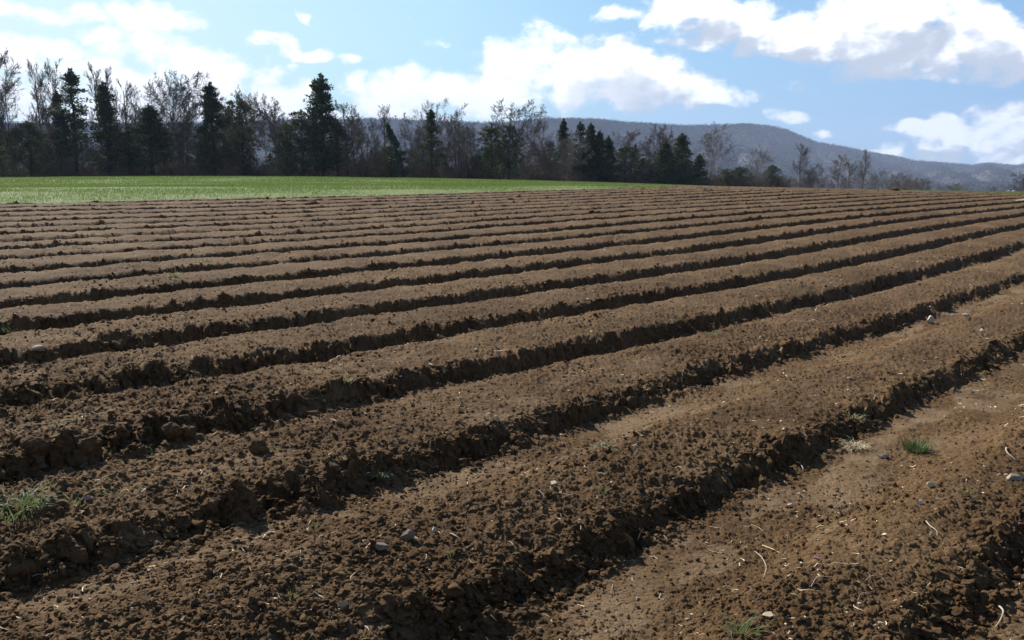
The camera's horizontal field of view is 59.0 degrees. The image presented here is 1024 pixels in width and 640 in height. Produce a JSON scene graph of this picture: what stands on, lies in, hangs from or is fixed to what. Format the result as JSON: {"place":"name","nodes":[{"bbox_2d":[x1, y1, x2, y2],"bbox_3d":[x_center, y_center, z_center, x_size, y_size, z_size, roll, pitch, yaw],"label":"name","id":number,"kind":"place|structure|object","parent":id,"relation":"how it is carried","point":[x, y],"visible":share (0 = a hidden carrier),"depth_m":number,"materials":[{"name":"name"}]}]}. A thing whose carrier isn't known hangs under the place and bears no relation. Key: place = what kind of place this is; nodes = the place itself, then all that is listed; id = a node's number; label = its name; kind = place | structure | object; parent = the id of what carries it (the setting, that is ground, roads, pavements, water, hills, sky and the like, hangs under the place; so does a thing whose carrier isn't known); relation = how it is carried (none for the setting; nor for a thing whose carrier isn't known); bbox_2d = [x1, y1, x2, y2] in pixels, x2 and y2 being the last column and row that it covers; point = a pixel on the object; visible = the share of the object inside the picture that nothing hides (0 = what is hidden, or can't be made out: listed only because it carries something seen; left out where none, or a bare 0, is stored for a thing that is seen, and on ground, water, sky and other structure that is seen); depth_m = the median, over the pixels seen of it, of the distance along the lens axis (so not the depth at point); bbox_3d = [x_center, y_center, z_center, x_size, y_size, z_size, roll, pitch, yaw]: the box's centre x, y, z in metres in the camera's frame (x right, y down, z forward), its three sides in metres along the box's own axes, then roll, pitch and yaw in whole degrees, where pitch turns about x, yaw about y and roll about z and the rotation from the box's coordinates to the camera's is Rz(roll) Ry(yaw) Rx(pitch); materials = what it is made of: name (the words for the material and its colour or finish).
{"place":"outdoors","nodes":[
{"label":"outdoors","id":0,"kind":"place"},
{"bbox_2d":[0,175,1023,203],"bbox_3d":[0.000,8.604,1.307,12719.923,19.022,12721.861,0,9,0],"label":"ground","id":1,"kind":"structure","parent":0,"point":[376,192],"depth_m":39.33,"materials":[{"name":"green plant"}]},
{"bbox_2d":[0,47,24,176],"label":"bare tree","id":2,"kind":"object","parent":1,"relation":"on","point":[11,73],"visible":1,"depth_m":124.73,"materials":[{"name":"brown plant"}]},
{"bbox_2d":[0,77,30,176],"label":"bare tree","id":3,"kind":"object","parent":1,"relation":"on","point":[7,118],"visible":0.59,"depth_m":128.00,"materials":[{"name":"brown plant"}]},
{"bbox_2d":[2,121,64,176],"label":"cedar tree","id":4,"kind":"object","parent":1,"relation":"on","point":[29,127],"visible":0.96,"depth_m":126.22,"materials":[{"name":"green plant"}]},
{"bbox_2d":[19,59,53,171],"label":"bare tree","id":5,"kind":"object","parent":1,"relation":"on","point":[36,92],"visible":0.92,"depth_m":133.88,"materials":[{"name":"brown plant"}]},
{"bbox_2d":[24,104,69,166],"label":"bare tree","id":6,"kind":"object","parent":1,"relation":"on","point":[42,126],"visible":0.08,"depth_m":139.88,"materials":[{"name":"brown plant"}]},
{"bbox_2d":[30,58,68,166],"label":"bare tree","id":7,"kind":"object","parent":1,"relation":"on","point":[49,78],"visible":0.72,"depth_m":134.99,"materials":[{"name":"brown plant"}]},
{"bbox_2d":[38,89,79,176],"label":"cedar tree","id":8,"kind":"object","parent":1,"relation":"on","point":[56,97],"visible":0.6,"depth_m":129.74,"materials":[{"name":"green plant"}]},
{"bbox_2d":[48,68,106,175],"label":"cedar tree","id":9,"kind":"object","parent":1,"relation":"on","point":[71,79],"visible":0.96,"depth_m":127.51,"materials":[{"name":"green plant"}]},
{"bbox_2d":[63,139,116,176],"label":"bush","id":10,"kind":"object","parent":1,"relation":"on","point":[90,155],"visible":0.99,"depth_m":125.19,"materials":[{"name":"brown plant"}]},
{"bbox_2d":[84,62,113,156],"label":"bare tree","id":11,"kind":"object","parent":1,"relation":"on","point":[95,84],"visible":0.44,"depth_m":133.59,"materials":[{"name":"brown plant"}]},
{"bbox_2d":[84,80,126,175],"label":"cedar tree","id":12,"kind":"object","parent":1,"relation":"on","point":[105,112],"visible":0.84,"depth_m":128.64,"materials":[{"name":"green plant"}]},
{"bbox_2d":[101,66,126,166],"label":"bare tree","id":13,"kind":"object","parent":1,"relation":"on","point":[110,81],"visible":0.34,"depth_m":136.41,"materials":[{"name":"brown plant"}]},
{"bbox_2d":[111,80,140,172],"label":"bare tree","id":14,"kind":"object","parent":1,"relation":"on","point":[122,111],"visible":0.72,"depth_m":131.92,"materials":[{"name":"brown plant"}]},
{"bbox_2d":[109,125,144,175],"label":"cedar tree","id":15,"kind":"object","parent":1,"relation":"on","point":[119,150],"visible":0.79,"depth_m":127.17,"materials":[{"name":"green plant"}]},
{"bbox_2d":[121,105,181,175],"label":"cedar tree","id":16,"kind":"object","parent":1,"relation":"on","point":[154,141],"visible":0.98,"depth_m":125.84,"materials":[{"name":"green plant"}]},
{"bbox_2d":[127,71,203,175],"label":"bare tree","id":17,"kind":"object","parent":1,"relation":"on","point":[162,110],"visible":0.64,"depth_m":128.69,"materials":[{"name":"grey plant"}]},
{"bbox_2d":[142,68,225,175],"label":"bare tree","id":18,"kind":"object","parent":1,"relation":"on","point":[190,117],"visible":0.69,"depth_m":128.86,"materials":[{"name":"grey plant"}]},
{"bbox_2d":[182,127,218,175],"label":"bare tree","id":19,"kind":"object","parent":1,"relation":"on","point":[195,151],"visible":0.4,"depth_m":131.07,"materials":[{"name":"brown plant"}]},
{"bbox_2d":[193,81,235,175],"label":"cedar tree","id":20,"kind":"object","parent":1,"relation":"on","point":[211,106],"visible":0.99,"depth_m":126.88,"materials":[{"name":"green plant"}]},
{"bbox_2d":[208,106,240,174],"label":"cedar tree","id":21,"kind":"object","parent":1,"relation":"on","point":[226,121],"visible":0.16,"depth_m":131.11,"materials":[{"name":"green plant"}]},
{"bbox_2d":[212,85,256,161],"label":"bare tree","id":22,"kind":"object","parent":1,"relation":"on","point":[221,111],"visible":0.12,"depth_m":139.94,"materials":[{"name":"brown plant"}]},
{"bbox_2d":[218,99,268,175],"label":"cedar tree","id":23,"kind":"object","parent":1,"relation":"on","point":[240,138],"visible":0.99,"depth_m":127.76,"materials":[{"name":"green plant"}]},
{"bbox_2d":[230,88,268,145],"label":"bare tree","id":24,"kind":"object","parent":1,"relation":"on","point":[238,98],"visible":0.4,"depth_m":139.60,"materials":[{"name":"brown plant"}]},
{"bbox_2d":[245,93,281,174],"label":"bare tree","id":25,"kind":"object","parent":1,"relation":"on","point":[262,126],"visible":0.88,"depth_m":129.84,"materials":[{"name":"brown plant"}]},
{"bbox_2d":[259,96,286,172],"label":"bare tree","id":26,"kind":"object","parent":1,"relation":"on","point":[275,109],"visible":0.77,"depth_m":131.26,"materials":[{"name":"brown plant"}]},
{"bbox_2d":[266,122,308,175],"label":"cedar tree","id":27,"kind":"object","parent":1,"relation":"on","point":[287,127],"visible":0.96,"depth_m":126.29,"materials":[{"name":"green plant"}]},
{"bbox_2d":[275,109,329,175],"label":"cedar tree","id":28,"kind":"object","parent":1,"relation":"on","point":[295,122],"visible":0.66,"depth_m":127.71,"materials":[{"name":"green plant"}]},
{"bbox_2d":[296,73,349,176],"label":"cedar tree","id":29,"kind":"object","parent":1,"relation":"on","point":[321,98],"visible":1,"depth_m":125.44,"materials":[{"name":"green plant"}]},
{"bbox_2d":[318,119,355,176],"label":"cedar tree","id":30,"kind":"object","parent":1,"relation":"on","point":[339,149],"visible":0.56,"depth_m":128.28,"materials":[{"name":"green plant"}]},
{"bbox_2d":[329,100,365,176],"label":"bare tree","id":31,"kind":"object","parent":1,"relation":"on","point":[343,111],"visible":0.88,"depth_m":126.56,"materials":[{"name":"brown plant"}]},
{"bbox_2d":[342,112,365,156],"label":"bare tree","id":32,"kind":"object","parent":1,"relation":"on","point":[347,125],"visible":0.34,"depth_m":136.36,"materials":[{"name":"brown plant"}]},
{"bbox_2d":[339,142,388,176],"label":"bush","id":33,"kind":"object","parent":1,"relation":"on","point":[367,163],"visible":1,"depth_m":124.80,"materials":[{"name":"brown plant"}]},
{"bbox_2d":[349,117,386,176],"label":"bare tree","id":34,"kind":"object","parent":1,"relation":"on","point":[368,144],"visible":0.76,"depth_m":129.50,"materials":[{"name":"brown plant"}]},
{"bbox_2d":[374,104,391,167],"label":"bare tree","id":35,"kind":"object","parent":1,"relation":"on","point":[384,119],"visible":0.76,"depth_m":137.21,"materials":[{"name":"brown plant"}]},
{"bbox_2d":[374,146,408,176],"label":"cedar tree","id":36,"kind":"object","parent":1,"relation":"on","point":[385,156],"visible":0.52,"depth_m":128.55,"materials":[{"name":"green plant"}]},
{"bbox_2d":[0,155,796,187],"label":"undergrowth","id":37,"kind":"object","parent":1,"relation":"on","point":[192,171],"visible":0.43,"depth_m":132.50,"materials":[{"name":"plant"}]},
{"bbox_2d":[385,122,416,176],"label":"cedar tree","id":38,"kind":"object","parent":1,"relation":"on","point":[394,141],"visible":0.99,"depth_m":126.53,"materials":[{"name":"green plant"}]},
{"bbox_2d":[397,113,432,177],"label":"bare tree","id":39,"kind":"object","parent":1,"relation":"on","point":[416,140],"visible":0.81,"depth_m":133.33,"materials":[{"name":"brown plant"}]},
{"bbox_2d":[411,109,450,177],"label":"cedar tree","id":40,"kind":"object","parent":1,"relation":"on","point":[430,119],"visible":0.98,"depth_m":128.32,"materials":[{"name":"green plant"}]},
{"bbox_2d":[401,99,465,177],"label":"bare tree","id":41,"kind":"object","parent":1,"relation":"on","point":[443,127],"visible":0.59,"depth_m":134.91,"materials":[{"name":"grey plant"}]},
{"bbox_2d":[433,113,476,178],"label":"bare tree","id":42,"kind":"object","parent":1,"relation":"on","point":[467,151],"visible":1,"depth_m":126.81,"materials":[{"name":"brown plant"}]},
{"bbox_2d":[445,140,471,174],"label":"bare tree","id":43,"kind":"object","parent":1,"relation":"on","point":[456,157],"visible":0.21,"depth_m":137.45,"materials":[{"name":"plant"}]},
{"bbox_2d":[454,123,485,178],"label":"bare tree","id":44,"kind":"object","parent":1,"relation":"on","point":[464,158],"visible":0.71,"depth_m":130.38,"materials":[{"name":"brown plant"}]},
{"bbox_2d":[468,124,511,178],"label":"tree","id":45,"kind":"object","parent":1,"relation":"on","point":[488,136],"visible":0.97,"depth_m":130.25,"materials":[{"name":"green plant"}]},
{"bbox_2d":[492,124,525,178],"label":"cedar tree","id":46,"kind":"object","parent":1,"relation":"on","point":[511,165],"visible":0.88,"depth_m":131.33,"materials":[{"name":"green plant"}]},
{"bbox_2d":[485,98,548,179],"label":"bare tree","id":47,"kind":"object","parent":1,"relation":"on","point":[513,112],"visible":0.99,"depth_m":130.00,"materials":[{"name":"grey plant"}]},
{"bbox_2d":[505,142,539,172],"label":"bare tree","id":48,"kind":"object","parent":1,"relation":"on","point":[521,166],"visible":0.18,"depth_m":148.39,"materials":[{"name":"plant"}]},
{"bbox_2d":[516,117,558,179],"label":"bare tree","id":49,"kind":"object","parent":1,"relation":"on","point":[534,145],"visible":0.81,"depth_m":132.90,"materials":[{"name":"grey plant"}]},
{"bbox_2d":[530,139,567,180],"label":"bare tree","id":50,"kind":"object","parent":1,"relation":"on","point":[546,165],"visible":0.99,"depth_m":132.70,"materials":[{"name":"plant"}]},
{"bbox_2d":[553,118,572,177],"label":"cedar tree","id":51,"kind":"object","parent":1,"relation":"on","point":[562,130],"visible":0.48,"depth_m":142.91,"materials":[{"name":"green plant"}]},
{"bbox_2d":[542,129,593,180],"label":"bare tree","id":52,"kind":"object","parent":1,"relation":"on","point":[570,157],"visible":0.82,"depth_m":134.06,"materials":[{"name":"grey plant"}]},
{"bbox_2d":[568,121,593,178],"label":"cedar tree","id":53,"kind":"object","parent":1,"relation":"on","point":[580,126],"visible":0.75,"depth_m":137.10,"materials":[{"name":"green plant"}]},
{"bbox_2d":[577,149,600,180],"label":"cedar tree","id":54,"kind":"object","parent":1,"relation":"on","point":[587,163],"visible":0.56,"depth_m":137.96,"materials":[{"name":"green plant"}]},
{"bbox_2d":[579,122,599,180],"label":"cedar tree","id":55,"kind":"object","parent":1,"relation":"on","point":[590,131],"visible":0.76,"depth_m":137.95,"materials":[{"name":"green plant"}]},
{"bbox_2d":[585,130,615,180],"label":"cedar tree","id":56,"kind":"object","parent":1,"relation":"on","point":[600,145],"visible":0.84,"depth_m":137.19,"materials":[{"name":"green plant"}]},
{"bbox_2d":[596,164,622,182],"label":"bush","id":57,"kind":"object","parent":1,"relation":"on","point":[608,170],"visible":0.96,"depth_m":136.20,"materials":[{"name":"green plant"}]},
{"bbox_2d":[596,135,624,180],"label":"cedar tree","id":58,"kind":"object","parent":1,"relation":"on","point":[610,150],"visible":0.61,"depth_m":138.16,"materials":[{"name":"green plant"}]},
{"bbox_2d":[611,146,641,182],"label":"cedar tree","id":59,"kind":"object","parent":1,"relation":"on","point":[622,155],"visible":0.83,"depth_m":139.43,"materials":[{"name":"green plant"}]},
{"bbox_2d":[612,128,644,163],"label":"bare tree","id":60,"kind":"object","parent":1,"relation":"on","point":[632,135],"visible":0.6,"depth_m":147.19,"materials":[{"name":"grey plant"}]},
{"bbox_2d":[634,157,654,180],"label":"cedar tree","id":61,"kind":"object","parent":1,"relation":"on","point":[642,162],"visible":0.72,"depth_m":140.54,"materials":[{"name":"green plant"}]},
{"bbox_2d":[634,134,675,182],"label":"bare tree","id":62,"kind":"object","parent":1,"relation":"on","point":[647,153],"visible":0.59,"depth_m":140.04,"materials":[{"name":"grey plant"}]},
{"bbox_2d":[642,122,669,166],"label":"bare tree","id":63,"kind":"object","parent":1,"relation":"on","point":[660,134],"visible":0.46,"depth_m":157.14,"materials":[{"name":"grey plant"}]},
{"bbox_2d":[646,141,684,183],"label":"cedar tree","id":64,"kind":"object","parent":1,"relation":"on","point":[666,167],"visible":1,"depth_m":136.39,"materials":[{"name":"green plant"}]},
{"bbox_2d":[667,158,703,184],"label":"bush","id":65,"kind":"object","parent":1,"relation":"on","point":[686,181],"visible":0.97,"depth_m":136.78,"materials":[{"name":"green plant"}]},
{"bbox_2d":[666,133,706,183],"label":"cedar tree","id":66,"kind":"object","parent":1,"relation":"on","point":[681,150],"visible":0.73,"depth_m":139.04,"materials":[{"name":"green plant"}]},
{"bbox_2d":[692,154,712,185],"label":"cedar tree","id":67,"kind":"object","parent":1,"relation":"on","point":[700,166],"visible":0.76,"depth_m":141.51,"materials":[{"name":"green plant"}]},
{"bbox_2d":[689,121,741,180],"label":"bare tree","id":68,"kind":"object","parent":1,"relation":"on","point":[708,153],"visible":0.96,"depth_m":143.23,"materials":[{"name":"grey plant"}]},
{"bbox_2d":[713,168,740,186],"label":"evergreen shrub","id":69,"kind":"object","parent":1,"relation":"on","point":[730,174],"visible":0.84,"depth_m":145.83,"materials":[{"name":"green plant"}]},
{"bbox_2d":[728,166,753,186],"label":"evergreen shrub","id":70,"kind":"object","parent":1,"relation":"on","point":[742,171],"visible":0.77,"depth_m":146.56,"materials":[{"name":"green plant"}]},
{"bbox_2d":[746,145,774,178],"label":"bare tree","id":71,"kind":"object","parent":1,"relation":"on","point":[762,160],"visible":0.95,"depth_m":152.50,"materials":[{"name":"grey plant"}]},
{"bbox_2d":[762,164,784,186],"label":"evergreen shrub","id":72,"kind":"object","parent":1,"relation":"on","point":[773,171],"visible":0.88,"depth_m":149.69,"materials":[{"name":"green plant"}]},
{"bbox_2d":[789,143,816,187],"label":"bare tree","id":73,"kind":"object","parent":1,"relation":"on","point":[806,151],"visible":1,"depth_m":155.96,"materials":[{"name":"grey plant"}]},
{"bbox_2d":[801,162,826,187],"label":"tree","id":74,"kind":"object","parent":1,"relation":"on","point":[809,179],"visible":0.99,"depth_m":155.47,"materials":[{"name":"grey plant"}]},
{"bbox_2d":[829,155,850,188],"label":"bare tree","id":75,"kind":"object","parent":1,"relation":"on","point":[834,173],"visible":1,"depth_m":157.50,"materials":[{"name":"grey plant"}]},
{"bbox_2d":[837,160,858,187],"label":"bare tree","id":76,"kind":"object","parent":1,"relation":"on","point":[849,175],"visible":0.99,"depth_m":157.87,"materials":[{"name":"grey plant"}]},
{"bbox_2d":[850,171,870,188],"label":"bush","id":77,"kind":"object","parent":1,"relation":"on","point":[856,186],"visible":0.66,"depth_m":196.06,"materials":[{"name":"grey plant"}]},
{"bbox_2d":[854,149,871,188],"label":"bare tree","id":78,"kind":"object","parent":1,"relation":"on","point":[865,165],"visible":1,"depth_m":155.68,"materials":[{"name":"grey plant"}]},
{"bbox_2d":[869,168,896,189],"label":"bush","id":79,"kind":"object","parent":1,"relation":"on","point":[876,175],"visible":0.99,"depth_m":164.28,"materials":[{"name":"grey plant"}]},
{"bbox_2d":[886,172,912,189],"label":"bush","id":80,"kind":"object","parent":1,"relation":"on","point":[897,184],"visible":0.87,"depth_m":165.37,"materials":[{"name":"grey plant"}]},
{"bbox_2d":[905,178,926,190],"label":"bush","id":81,"kind":"object","parent":1,"relation":"on","point":[916,184],"visible":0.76,"depth_m":169.55,"materials":[{"name":"grey plant"}]},
{"bbox_2d":[934,182,969,190],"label":"bush","id":82,"kind":"object","parent":1,"relation":"on","point":[952,188],"visible":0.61,"depth_m":178.03,"materials":[{"name":"grey plant"}]},
{"bbox_2d":[1009,171,1023,191],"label":"bare tree","id":83,"kind":"object","parent":1,"relation":"on","point":[1019,186],"visible":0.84,"depth_m":168.15,"materials":[{"name":"grey plant"}]},
{"bbox_2d":[0,184,1023,639],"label":"tilled field","id":84,"kind":"structure","parent":0,"point":[692,212],"depth_m":6.72,"materials":[{"name":"soil"}]},
{"bbox_2d":[0,484,55,523],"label":"grass tuft","id":85,"kind":"object","parent":84,"relation":"on","point":[11,513],"visible":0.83,"depth_m":4.18,"materials":[{"name":"green plant"}]},
{"bbox_2d":[0,482,59,508],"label":"grass tuft","id":86,"kind":"object","parent":84,"relation":"on","point":[32,498],"visible":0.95,"depth_m":4.23,"materials":[{"name":"green plant"}]},
{"bbox_2d":[20,436,52,455],"bbox_3d":[-2.725,0.730,5.201,0.172,0.145,0.147,-8,12,-44],"label":"soil clod","id":87,"kind":"object","parent":84,"relation":"on","point":[37,446],"visible":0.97,"depth_m":5.15,"materials":[{"name":"brown soil"}]},
{"bbox_2d":[73,432,102,456],"bbox_3d":[-2.486,0.734,5.292,0.176,0.156,0.150,-4,9,13],"label":"soil clod","id":88,"kind":"object","parent":84,"relation":"on","point":[87,444],"visible":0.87,"depth_m":5.25,"materials":[{"name":"brown soil"}]},
{"bbox_2d":[109,339,125,351],"bbox_3d":[-3.627,0.239,8.340,0.136,0.120,0.149,3,9,18],"label":"soil clod","id":89,"kind":"object","parent":84,"relation":"on","point":[118,345],"visible":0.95,"depth_m":8.28,"materials":[{"name":"brown soil"}]},
{"bbox_2d":[161,422,181,439],"bbox_3d":[-2.139,0.697,5.692,0.141,0.124,0.109,10,15,2],"label":"soil clod","id":90,"kind":"object","parent":84,"relation":"on","point":[171,430],"visible":1,"depth_m":5.65,"materials":[{"name":"brown soil"}]},
{"bbox_2d":[248,438,269,454],"bbox_3d":[-1.437,0.725,5.135,0.112,0.110,0.134,-1,9,-4],"label":"soil clod","id":91,"kind":"object","parent":84,"relation":"on","point":[257,446],"visible":0.94,"depth_m":5.09,"materials":[{"name":"brown soil"}]},
{"bbox_2d":[375,542,389,550],"bbox_3d":[-0.556,0.972,3.884,0.062,0.033,0.038,-2,9,-11],"label":"stone","id":92,"kind":"object","parent":84,"relation":"on","point":[380,546],"visible":1,"depth_m":3.87,"materials":[{"name":"grey stone"}]},
{"bbox_2d":[400,529,414,539],"bbox_3d":[-0.461,0.946,3.990,0.066,0.044,0.025,-1,9,-3],"label":"stone","id":93,"kind":"object","parent":84,"relation":"on","point":[408,534],"visible":1,"depth_m":3.98,"materials":[{"name":"grey stone"}]},
{"bbox_2d":[0,221,1023,639],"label":"straw litter","id":94,"kind":"object","parent":84,"relation":"on","point":[506,501],"visible":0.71,"depth_m":4.45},
{"bbox_2d":[5,197,1018,639],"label":"pebble grit","id":95,"kind":"object","parent":84,"relation":"on","point":[495,415],"visible":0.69,"depth_m":6.76,"materials":[{"name":"grey stone"}]},
{"bbox_2d":[713,610,771,637],"bbox_3d":[0.837,1.103,3.285,0.235,0.080,0.196,0,9,0],"label":"grass tuft","id":96,"kind":"object","parent":84,"relation":"on","point":[736,629],"visible":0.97,"depth_m":3.31,"materials":[{"name":"green plant"}]},
{"bbox_2d":[840,437,874,453],"bbox_3d":[2.277,0.833,5.992,0.286,0.098,0.293,0,9,0],"label":"grass tuft","id":97,"kind":"object","parent":84,"relation":"on","point":[855,446],"visible":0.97,"depth_m":5.97,"materials":[{"name":"beige plant"}]},
{"bbox_2d":[899,435,937,453],"bbox_3d":[2.682,0.815,5.988,0.295,0.113,0.301,0,9,0],"label":"grass tuft","id":98,"kind":"object","parent":84,"relation":"on","point":[915,444],"visible":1,"depth_m":6.00,"materials":[{"name":"green plant"}]},
{"bbox_2d":[1006,473,1023,480],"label":"stone","id":99,"kind":"object","parent":84,"relation":"on","point":[1013,476],"visible":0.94,"depth_m":5.05,"materials":[{"name":"white stone"}]},
{"bbox_2d":[0,0,1023,165],"label":"sky","id":100,"kind":"structure","parent":0,"point":[929,80],"materials":[{"name":"blue"}]},
{"bbox_2d":[1,122,1023,189],"bbox_3d":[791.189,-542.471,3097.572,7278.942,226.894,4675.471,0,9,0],"label":"hills","id":101,"kind":"structure","parent":0,"point":[852,157],"depth_m":2622.75,"materials":[{"name":"grey plant"}]},
{"bbox_2d":[4,115,1023,190],"bbox_3d":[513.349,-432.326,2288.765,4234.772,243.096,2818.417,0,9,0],"label":"hillside wood","id":102,"kind":"object","parent":101,"relation":"on","point":[1004,171],"visible":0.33,"depth_m":2533.72,"materials":[{"name":"grey plant"}]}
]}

